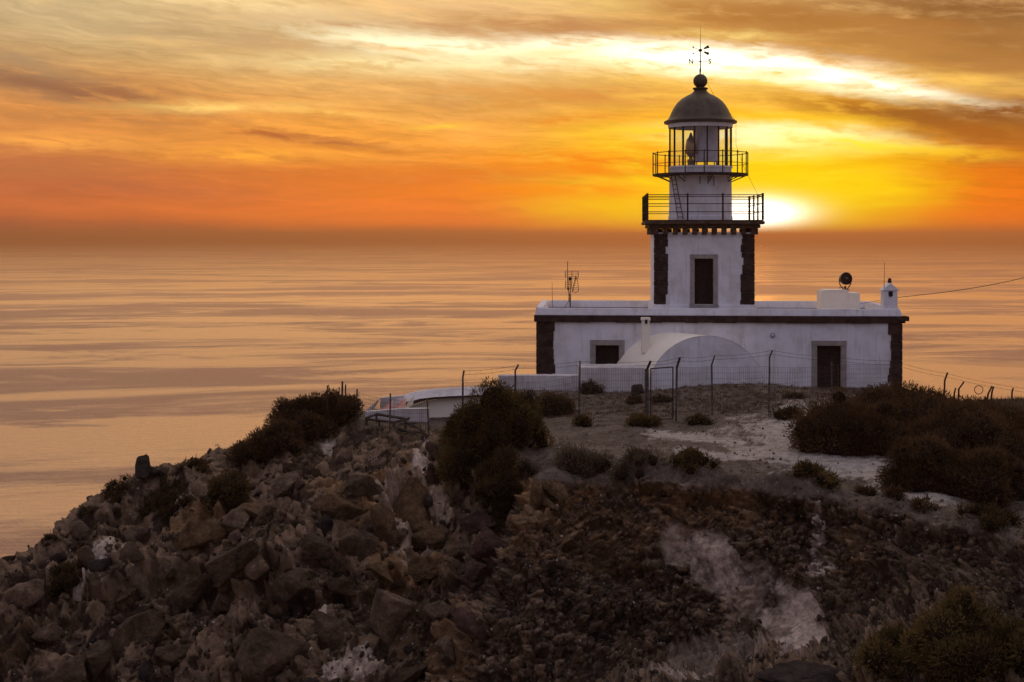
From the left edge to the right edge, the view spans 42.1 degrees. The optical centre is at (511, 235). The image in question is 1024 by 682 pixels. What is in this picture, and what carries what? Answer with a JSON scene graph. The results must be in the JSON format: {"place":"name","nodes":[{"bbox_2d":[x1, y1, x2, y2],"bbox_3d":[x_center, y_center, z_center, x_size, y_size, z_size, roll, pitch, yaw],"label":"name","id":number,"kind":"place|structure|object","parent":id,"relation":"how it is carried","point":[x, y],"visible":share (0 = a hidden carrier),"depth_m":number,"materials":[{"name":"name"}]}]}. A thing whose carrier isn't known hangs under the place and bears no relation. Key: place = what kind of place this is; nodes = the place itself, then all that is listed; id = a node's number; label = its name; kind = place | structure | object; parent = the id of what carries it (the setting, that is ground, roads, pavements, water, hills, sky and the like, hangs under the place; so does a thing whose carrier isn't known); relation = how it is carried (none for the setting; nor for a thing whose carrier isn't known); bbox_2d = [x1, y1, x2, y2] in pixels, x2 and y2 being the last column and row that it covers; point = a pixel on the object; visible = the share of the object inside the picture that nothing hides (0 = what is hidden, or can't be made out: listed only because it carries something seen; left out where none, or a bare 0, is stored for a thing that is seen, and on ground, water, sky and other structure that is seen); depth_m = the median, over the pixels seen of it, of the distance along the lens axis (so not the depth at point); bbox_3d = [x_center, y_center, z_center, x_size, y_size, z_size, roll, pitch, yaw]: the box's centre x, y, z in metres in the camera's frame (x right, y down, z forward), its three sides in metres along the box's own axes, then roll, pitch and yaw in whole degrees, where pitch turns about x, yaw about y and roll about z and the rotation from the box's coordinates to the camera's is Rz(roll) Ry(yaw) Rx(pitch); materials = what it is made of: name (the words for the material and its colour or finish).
{"place":"outdoors","nodes":[
{"label":"outdoors","id":0,"kind":"place"},
{"bbox_2d":[134,485,195,527],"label":"shrub","id":1,"kind":"object","parent":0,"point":[166,502],"visible":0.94,"depth_m":45.51,"materials":[{"name":"green plant"}]},
{"bbox_2d":[0,426,523,681],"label":"rubble","id":2,"kind":"object","parent":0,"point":[355,606],"visible":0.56,"depth_m":40.81,"materials":[{"name":"stone"}]},
{"bbox_2d":[0,238,1023,557],"bbox_3d":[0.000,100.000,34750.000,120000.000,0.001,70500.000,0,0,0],"label":"sea","id":3,"kind":"structure","parent":0,"point":[118,356],"depth_m":1553.80,"materials":[{"name":"liquid"}]},
{"bbox_2d":[0,422,1023,681],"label":"cliff","id":4,"kind":"structure","parent":0,"point":[748,598],"depth_m":38.79,"materials":[{"name":"stone"}]},
{"bbox_2d":[5,579,44,609],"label":"boulder","id":5,"kind":"object","parent":4,"relation":"on","point":[26,595],"visible":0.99,"depth_m":41.17,"materials":[{"name":"stone"}]},
{"bbox_2d":[31,623,62,642],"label":"boulder","id":6,"kind":"object","parent":4,"relation":"on","point":[50,633],"visible":1,"depth_m":40.70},
{"bbox_2d":[42,656,86,681],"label":"boulder","id":7,"kind":"object","parent":4,"relation":"on","point":[71,669],"visible":1,"depth_m":38.90,"materials":[{"name":"stone"}]},
{"bbox_2d":[44,558,86,598],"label":"shrub","id":8,"kind":"object","parent":4,"relation":"on","point":[63,576],"visible":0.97,"depth_m":42.27,"materials":[{"name":"green plant"}]},
{"bbox_2d":[69,520,89,539],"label":"boulder","id":9,"kind":"object","parent":4,"relation":"on","point":[77,528],"visible":0.98,"depth_m":45.36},
{"bbox_2d":[77,545,94,569],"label":"boulder","id":10,"kind":"object","parent":4,"relation":"on","point":[85,553],"visible":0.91,"depth_m":42.37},
{"bbox_2d":[87,558,111,571],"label":"loose rock","id":11,"kind":"object","parent":4,"relation":"on","point":[102,564],"visible":0.99,"depth_m":41.97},
{"bbox_2d":[84,640,115,680],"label":"boulder","id":12,"kind":"object","parent":4,"relation":"on","point":[99,655],"visible":0.98,"depth_m":39.52,"materials":[{"name":"stone"}]},
{"bbox_2d":[100,473,131,505],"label":"shrub","id":13,"kind":"object","parent":4,"relation":"on","point":[111,484],"visible":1,"depth_m":46.22,"materials":[{"name":"green plant"}]},
{"bbox_2d":[119,541,144,562],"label":"boulder","id":14,"kind":"object","parent":4,"relation":"on","point":[131,552],"visible":1,"depth_m":42.22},
{"bbox_2d":[110,609,165,661],"bbox_3d":[-11.370,12.033,40.315,1.819,1.520,0.902,0,0,0],"label":"boulder","id":15,"kind":"object","parent":4,"relation":"on","point":[146,625],"visible":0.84,"depth_m":39.98,"materials":[{"name":"stone"}]},
{"bbox_2d":[135,454,150,479],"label":"boulder","id":16,"kind":"object","parent":4,"relation":"on","point":[142,468],"visible":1,"depth_m":46.62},
{"bbox_2d":[138,661,155,681],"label":"loose rock","id":17,"kind":"object","parent":4,"relation":"on","point":[146,670],"visible":1,"depth_m":38.67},
{"bbox_2d":[157,557,177,579],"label":"boulder","id":18,"kind":"object","parent":4,"relation":"on","point":[167,569],"visible":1,"depth_m":42.12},
{"bbox_2d":[154,644,190,670],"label":"boulder","id":19,"kind":"object","parent":4,"relation":"on","point":[171,655],"visible":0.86,"depth_m":39.12,"materials":[{"name":"stone"}]},
{"bbox_2d":[165,573,206,615],"bbox_3d":[-10.178,11.354,41.579,1.202,1.648,0.645,0,0,-26],"label":"boulder","id":20,"kind":"object","parent":4,"relation":"on","point":[188,596],"visible":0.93,"depth_m":41.36,"materials":[{"name":"stone"}]},
{"bbox_2d":[172,455,210,472],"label":"shrub","id":21,"kind":"object","parent":4,"relation":"on","point":[200,464],"visible":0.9,"depth_m":46.76,"materials":[{"name":"green plant"}]},
{"bbox_2d":[174,520,226,549],"bbox_3d":[-9.987,9.580,42.732,1.576,1.014,0.914,0,0,-22],"label":"boulder","id":22,"kind":"object","parent":4,"relation":"on","point":[196,534],"visible":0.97,"depth_m":42.49,"materials":[{"name":"stone"}]},
{"bbox_2d":[212,589,233,612],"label":"boulder","id":23,"kind":"object","parent":4,"relation":"on","point":[222,602],"visible":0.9,"depth_m":40.71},
{"bbox_2d":[201,467,252,517],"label":"shrub","id":24,"kind":"object","parent":4,"relation":"on","point":[228,485],"visible":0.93,"depth_m":43.97,"materials":[{"name":"green plant"}]},
{"bbox_2d":[205,541,259,593],"bbox_3d":[-8.542,10.065,40.477,1.708,1.761,0.638,0,0,7],"label":"boulder","id":25,"kind":"object","parent":4,"relation":"on","point":[222,569],"visible":1,"depth_m":40.23,"materials":[{"name":"stone"}]},
{"bbox_2d":[220,509,249,533],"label":"boulder","id":26,"kind":"object","parent":4,"relation":"on","point":[234,519],"visible":0.87,"depth_m":42.44,"materials":[{"name":"stone"}]},
{"bbox_2d":[0,425,479,681],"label":"slope grass","id":27,"kind":"structure","parent":4,"relation":"on","point":[219,613],"depth_m":41.45,"materials":[{"name":"plant"}]},
{"bbox_2d":[223,426,275,466],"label":"shrub","id":28,"kind":"object","parent":4,"relation":"on","point":[241,451],"visible":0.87,"depth_m":48.00,"materials":[{"name":"green plant"}]},
{"bbox_2d":[244,555,269,580],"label":"boulder","id":29,"kind":"object","parent":4,"relation":"on","point":[256,567],"visible":1,"depth_m":40.17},
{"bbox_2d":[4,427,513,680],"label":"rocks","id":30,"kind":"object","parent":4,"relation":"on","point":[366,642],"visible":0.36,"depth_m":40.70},
{"bbox_2d":[253,505,275,524],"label":"boulder","id":31,"kind":"object","parent":4,"relation":"on","point":[266,513],"visible":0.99,"depth_m":42.84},
{"bbox_2d":[235,626,310,681],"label":"boulder","id":32,"kind":"object","parent":4,"relation":"on","point":[262,654],"visible":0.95,"depth_m":37.90,"materials":[{"name":"stone"}]},
{"bbox_2d":[246,416,309,462],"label":"shrub","id":33,"kind":"object","parent":4,"relation":"on","point":[283,433],"visible":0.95,"depth_m":48.31,"materials":[{"name":"green plant"}]},
{"bbox_2d":[273,470,302,497],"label":"boulder","id":34,"kind":"object","parent":4,"relation":"on","point":[283,485],"visible":0.86,"depth_m":44.67,"materials":[{"name":"stone"}]},
{"bbox_2d":[271,567,308,602],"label":"boulder","id":35,"kind":"object","parent":4,"relation":"on","point":[289,586],"visible":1,"depth_m":39.89,"materials":[{"name":"stone"}]},
{"bbox_2d":[282,463,331,477],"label":"boulder","id":36,"kind":"object","parent":4,"relation":"on","point":[305,469],"visible":0.72,"depth_m":46.67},
{"bbox_2d":[301,533,330,559],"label":"boulder","id":37,"kind":"object","parent":4,"relation":"on","point":[315,547],"visible":1,"depth_m":40.79,"materials":[{"name":"stone"}]},
{"bbox_2d":[317,514,333,536],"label":"loose rock","id":38,"kind":"object","parent":4,"relation":"on","point":[325,524],"visible":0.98,"depth_m":41.78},
{"bbox_2d":[311,610,361,649],"bbox_3d":[-5.148,11.696,39.227,1.600,1.261,0.737,0,0,0],"label":"boulder","id":39,"kind":"object","parent":4,"relation":"on","point":[329,631],"visible":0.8,"depth_m":39.06,"materials":[{"name":"stone"}]},
{"bbox_2d":[310,492,364,519],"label":"boulder","id":40,"kind":"object","parent":4,"relation":"on","point":[332,505],"visible":0.85,"depth_m":42.32,"materials":[{"name":"stone"}]},
{"bbox_2d":[327,577,357,597],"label":"boulder","id":41,"kind":"object","parent":4,"relation":"on","point":[341,586],"visible":1,"depth_m":40.00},
{"bbox_2d":[338,527,379,561],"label":"boulder","id":42,"kind":"object","parent":4,"relation":"on","point":[354,541],"visible":1,"depth_m":40.71,"materials":[{"name":"stone"}]},
{"bbox_2d":[339,475,383,495],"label":"boulder","id":43,"kind":"object","parent":4,"relation":"on","point":[358,485],"visible":1,"depth_m":42.80,"materials":[{"name":"stone"}]},
{"bbox_2d":[369,562,393,582],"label":"boulder","id":44,"kind":"object","parent":4,"relation":"on","point":[379,569],"visible":1,"depth_m":40.44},
{"bbox_2d":[370,503,397,544],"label":"boulder","id":45,"kind":"object","parent":4,"relation":"on","point":[383,521],"visible":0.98,"depth_m":41.71,"materials":[{"name":"stone"}]},
{"bbox_2d":[369,588,413,646],"bbox_3d":[-3.588,11.297,39.282,1.346,1.901,0.868,0,0,34],"label":"boulder","id":46,"kind":"object","parent":4,"relation":"on","point":[389,613],"visible":0.99,"depth_m":39.00,"materials":[{"name":"stone"}]},
{"bbox_2d":[389,662,429,681],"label":"boulder","id":47,"kind":"object","parent":4,"relation":"on","point":[410,674],"visible":1,"depth_m":38.26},
{"bbox_2d":[392,477,436,533],"bbox_3d":[-3.517,9.353,43.986,2.397,2.831,1.130,0,0,16],"label":"boulder","id":48,"kind":"object","parent":4,"relation":"on","point":[410,507],"visible":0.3,"depth_m":43.79,"materials":[{"name":"stone"}]},
{"bbox_2d":[389,555,442,589],"bbox_3d":[-2.923,10.473,41.405,2.124,1.124,0.974,0,0,0],"label":"boulder","id":49,"kind":"object","parent":4,"relation":"on","point":[423,568],"visible":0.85,"depth_m":41.11,"materials":[{"name":"stone"}]},
{"bbox_2d":[411,524,445,550],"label":"boulder","id":50,"kind":"object","parent":4,"relation":"on","point":[433,537],"visible":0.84,"depth_m":42.81,"materials":[{"name":"stone"}]},
{"bbox_2d":[425,441,443,459],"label":"boulder","id":51,"kind":"object","parent":4,"relation":"on","point":[432,448],"visible":0.36,"depth_m":47.71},
{"bbox_2d":[421,600,451,625],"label":"boulder","id":52,"kind":"object","parent":4,"relation":"on","point":[439,610],"visible":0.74,"depth_m":39.49,"materials":[{"name":"stone"}]},
{"bbox_2d":[434,635,454,665],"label":"boulder","id":53,"kind":"object","parent":4,"relation":"on","point":[444,646],"visible":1,"depth_m":37.70,"materials":[{"name":"stone"}]},
{"bbox_2d":[453,607,490,640],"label":"boulder","id":54,"kind":"object","parent":4,"relation":"on","point":[465,621],"visible":0.95,"depth_m":37.51,"materials":[{"name":"stone"}]},
{"bbox_2d":[464,559,492,581],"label":"boulder","id":55,"kind":"object","parent":4,"relation":"on","point":[475,571],"visible":1,"depth_m":40.07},
{"bbox_2d":[466,511,496,532],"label":"boulder","id":56,"kind":"object","parent":4,"relation":"on","point":[476,522],"visible":0.94,"depth_m":43.06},
{"bbox_2d":[470,527,508,558],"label":"boulder","id":57,"kind":"object","parent":4,"relation":"on","point":[487,541],"visible":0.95,"depth_m":40.30,"materials":[{"name":"stone"}]},
{"bbox_2d":[471,444,523,522],"bbox_3d":[-0.473,7.967,43.174,1.832,2.524,1.798,0,0,0],"label":"shrub","id":58,"kind":"object","parent":4,"relation":"on","point":[500,486],"visible":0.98,"depth_m":42.97,"materials":[{"name":"green plant"}]},
{"bbox_2d":[530,477,542,510],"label":"boulder","id":59,"kind":"object","parent":4,"relation":"on","point":[536,494],"visible":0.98,"depth_m":39.21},
{"bbox_2d":[542,479,567,500],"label":"boulder","id":60,"kind":"object","parent":4,"relation":"on","point":[556,489],"visible":1,"depth_m":39.54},
{"bbox_2d":[451,481,873,664],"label":"cliff weeds","id":61,"kind":"object","parent":4,"relation":"on","point":[667,515],"visible":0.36,"depth_m":39.19,"materials":[{"name":"brown plant"}]},
{"bbox_2d":[445,483,1021,681],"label":"pale cliff chips","id":62,"kind":"object","parent":4,"relation":"on","point":[705,581],"visible":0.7,"depth_m":37.28,"materials":[{"name":"stone"}]},
{"bbox_2d":[449,478,1023,681],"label":"cliff stones","id":63,"kind":"object","parent":4,"relation":"on","point":[786,553],"visible":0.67,"depth_m":37.08,"materials":[{"name":"stone"}]},
{"bbox_2d":[753,660,851,681],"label":"boulder","id":64,"kind":"object","parent":4,"relation":"on","point":[798,671],"visible":0.84,"depth_m":30.49,"materials":[{"name":"stone"}]},
{"bbox_2d":[849,617,923,681],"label":"shrub","id":65,"kind":"object","parent":4,"relation":"on","point":[881,651],"visible":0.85,"depth_m":29.53,"materials":[{"name":"green plant"}]},
{"bbox_2d":[897,584,1016,681],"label":"shrub","id":66,"kind":"object","parent":4,"relation":"on","point":[955,640],"visible":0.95,"depth_m":27.68,"materials":[{"name":"green plant"}]},
{"bbox_2d":[991,611,1023,676],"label":"shrub","id":67,"kind":"object","parent":4,"relation":"on","point":[1014,638],"visible":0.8,"depth_m":27.25,"materials":[{"name":"green plant"}]},
{"bbox_2d":[0,0,1023,237],"label":"sky","id":68,"kind":"structure","parent":0,"point":[119,118],"materials":[{"name":"orange"}]},
{"bbox_2d":[330,383,1023,547],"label":"ground","id":69,"kind":"structure","parent":0,"point":[620,436],"depth_m":44.90,"materials":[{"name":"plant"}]},
{"bbox_2d":[263,391,340,443],"bbox_3d":[-7.877,6.869,50.222,2.862,2.142,2.710,0,0,-19],"label":"shrub","id":70,"kind":"object","parent":69,"relation":"on","point":[307,412],"visible":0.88,"depth_m":50.02,"materials":[{"name":"green plant"}]},
{"bbox_2d":[321,384,365,426],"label":"shrub","id":71,"kind":"object","parent":69,"relation":"on","point":[346,409],"visible":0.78,"depth_m":50.68,"materials":[{"name":"green plant"}]},
{"bbox_2d":[365,413,424,434],"bbox_3d":[-4.426,7.215,51.114,2.418,0.685,0.848,0,0,17],"label":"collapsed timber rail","id":72,"kind":"object","parent":69,"relation":"on","point":[367,418],"visible":0.87,"depth_m":50.98,"materials":[{"name":"brown wood"}]},
{"bbox_2d":[365,386,493,421],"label":"curved terrace","id":73,"kind":"structure","parent":69,"relation":"on","point":[442,402],"depth_m":58.14,"materials":[{"name":"stone"}]},
{"bbox_2d":[434,376,536,486],"bbox_3d":[-0.865,6.643,44.883,3.522,3.837,3.418,0,0,0],"label":"shrub","id":74,"kind":"object","parent":69,"relation":"on","point":[479,431],"visible":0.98,"depth_m":44.48,"materials":[{"name":"green plant"}]},
{"bbox_2d":[515,455,539,479],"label":"shrub","id":75,"kind":"object","parent":69,"relation":"on","point":[525,467],"visible":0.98,"depth_m":43.43,"materials":[{"name":"green plant"}]},
{"bbox_2d":[507,398,555,448],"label":"shrub","id":76,"kind":"object","parent":69,"relation":"on","point":[540,436],"visible":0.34,"depth_m":45.43,"materials":[{"name":"green plant"}]},
{"bbox_2d":[498,374,577,390],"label":"wall","id":77,"kind":"structure","parent":69,"relation":"on","point":[539,379],"depth_m":65.18,"materials":[{"name":"paint"}]},
{"bbox_2d":[536,391,575,416],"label":"shrub","id":78,"kind":"object","parent":69,"relation":"on","point":[548,401],"visible":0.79,"depth_m":56.23,"materials":[{"name":"green plant"}]},
{"bbox_2d":[549,440,617,483],"bbox_3d":[2.161,6.958,40.973,2.309,1.770,2.198,0,0,-23],"label":"shrub","id":79,"kind":"object","parent":69,"relation":"on","point":[581,462],"visible":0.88,"depth_m":40.66,"materials":[{"name":"green plant"}]},
{"bbox_2d":[577,378,607,393],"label":"shrub","id":80,"kind":"object","parent":69,"relation":"on","point":[584,388],"visible":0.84,"depth_m":63.00,"materials":[{"name":"green plant"}]},
{"bbox_2d":[576,364,644,391],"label":"platform wall","id":81,"kind":"structure","parent":69,"relation":"on","point":[610,377],"depth_m":64.78,"materials":[{"name":"paint"}]},
{"bbox_2d":[599,443,668,487],"bbox_3d":[3.694,6.904,40.141,2.291,1.736,1.577,0,0,0],"label":"shrub","id":82,"kind":"object","parent":69,"relation":"on","point":[638,457],"visible":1,"depth_m":39.90,"materials":[{"name":"green plant"}]},
{"bbox_2d":[622,411,664,427],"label":"shrub","id":83,"kind":"object","parent":69,"relation":"on","point":[639,419],"visible":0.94,"depth_m":50.13,"materials":[{"name":"green plant"}]},
{"bbox_2d":[645,357,680,420],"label":"gate","id":84,"kind":"structure","parent":69,"relation":"on","point":[647,389],"depth_m":51.49,"materials":[{"name":"metal"}]},
{"bbox_2d":[355,350,1023,436],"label":"wire fence","id":85,"kind":"object","parent":69,"relation":"on","point":[769,400],"visible":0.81,"depth_m":52.38,"materials":[{"name":"metal"}]},
{"bbox_2d":[617,317,764,389],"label":"vaulted annex","id":86,"kind":"object","parent":69,"relation":"on","point":[662,347],"visible":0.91,"depth_m":66.02,"materials":[{"name":"paint"}]},
{"bbox_2d":[667,444,720,477],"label":"shrub","id":87,"kind":"object","parent":69,"relation":"on","point":[689,459],"visible":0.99,"depth_m":39.52,"materials":[{"name":"green plant"}]},
{"bbox_2d":[682,412,717,425],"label":"shrub","id":88,"kind":"object","parent":69,"relation":"on","point":[699,418],"visible":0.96,"depth_m":50.54,"materials":[{"name":"green plant"}]},
{"bbox_2d":[539,381,879,418],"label":"grass","id":89,"kind":"structure","parent":69,"relation":"on","point":[736,404],"depth_m":57.84,"materials":[{"name":"brown plant"}]},
{"bbox_2d":[402,385,1023,543],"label":"plateau stones","id":90,"kind":"object","parent":69,"relation":"on","point":[897,505],"visible":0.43,"depth_m":41.79,"materials":[{"name":"stone"}]},
{"bbox_2d":[534,278,908,388],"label":"keepers house","id":91,"kind":"structure","parent":69,"relation":"on","point":[842,324],"depth_m":67.92,"materials":[{"name":"paint"}]},
{"bbox_2d":[590,340,624,363],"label":"window","id":92,"kind":"structure","parent":91,"relation":"in","point":[612,351],"depth_m":68.58,"materials":[{"name":"brown wood"}]},
{"bbox_2d":[641,30,764,307],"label":"lighthouse","id":93,"kind":"object","parent":91,"relation":"on","point":[704,268],"visible":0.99,"depth_m":69.22,"materials":[{"name":"paint"}]},
{"bbox_2d":[690,254,718,306],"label":"door","id":94,"kind":"structure","parent":93,"relation":"in","point":[703,267],"depth_m":69.29,"materials":[{"name":"brown wood"}]},
{"bbox_2d":[811,341,846,387],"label":"door","id":95,"kind":"structure","parent":91,"relation":"in","point":[820,349],"depth_m":67.86,"materials":[{"name":"brown wood"}]},
{"bbox_2d":[767,400,802,420],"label":"shrub","id":96,"kind":"object","parent":69,"relation":"on","point":[779,413],"visible":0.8,"depth_m":51.13,"materials":[{"name":"green plant"}]},
{"bbox_2d":[787,457,842,492],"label":"shrub","id":97,"kind":"object","parent":69,"relation":"on","point":[821,475],"visible":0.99,"depth_m":37.83,"materials":[{"name":"green plant"}]},
{"bbox_2d":[783,385,916,457],"bbox_3d":[11.325,6.457,44.565,4.196,3.091,3.889,0,0,26],"label":"shrub","id":98,"kind":"object","parent":69,"relation":"on","point":[842,427],"visible":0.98,"depth_m":43.68,"materials":[{"name":"green plant"}]},
{"bbox_2d":[879,483,905,503],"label":"shrub","id":99,"kind":"object","parent":69,"relation":"on","point":[896,492],"visible":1,"depth_m":36.20,"materials":[{"name":"green plant"}]},
{"bbox_2d":[851,380,961,426],"bbox_3d":[14.978,6.615,50.013,5.167,2.299,4.696,0,0,0],"label":"shrub","id":100,"kind":"object","parent":69,"relation":"on","point":[920,398],"visible":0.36,"depth_m":49.96,"materials":[{"name":"green plant"}]},
{"bbox_2d":[874,430,967,492],"bbox_3d":[12.116,6.679,38.960,2.942,2.100,2.720,0,0,0],"label":"shrub","id":101,"kind":"object","parent":69,"relation":"on","point":[913,461],"visible":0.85,"depth_m":38.48,"materials":[{"name":"green plant"}]},
{"bbox_2d":[910,492,941,514],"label":"shrub","id":102,"kind":"object","parent":69,"relation":"on","point":[918,504],"visible":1,"depth_m":35.69,"materials":[{"name":"green plant"}]},
{"bbox_2d":[906,395,1023,463],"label":"shrub","id":103,"kind":"object","parent":69,"relation":"on","point":[962,424],"visible":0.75,"depth_m":44.19,"materials":[{"name":"green plant"}]},
{"bbox_2d":[928,442,1023,508],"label":"shrub","id":104,"kind":"object","parent":69,"relation":"on","point":[994,473],"visible":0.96,"depth_m":37.74,"materials":[{"name":"green plant"}]},
{"bbox_2d":[952,394,1023,439],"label":"shrub","id":105,"kind":"object","parent":69,"relation":"on","point":[1018,416],"visible":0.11,"depth_m":48.11,"materials":[{"name":"green plant"}]},
{"bbox_2d":[953,499,1023,534],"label":"shrub","id":106,"kind":"object","parent":69,"relation":"on","point":[990,514],"visible":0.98,"depth_m":34.18,"materials":[{"name":"green plant"}]},
{"bbox_2d":[642,398,1021,505],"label":"path","id":107,"kind":"structure","parent":0,"point":[773,438],"depth_m":43.92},
{"bbox_2d":[858,392,1023,439],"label":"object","id":108,"kind":"structure","parent":0,"point":[1017,400],"depth_m":57.64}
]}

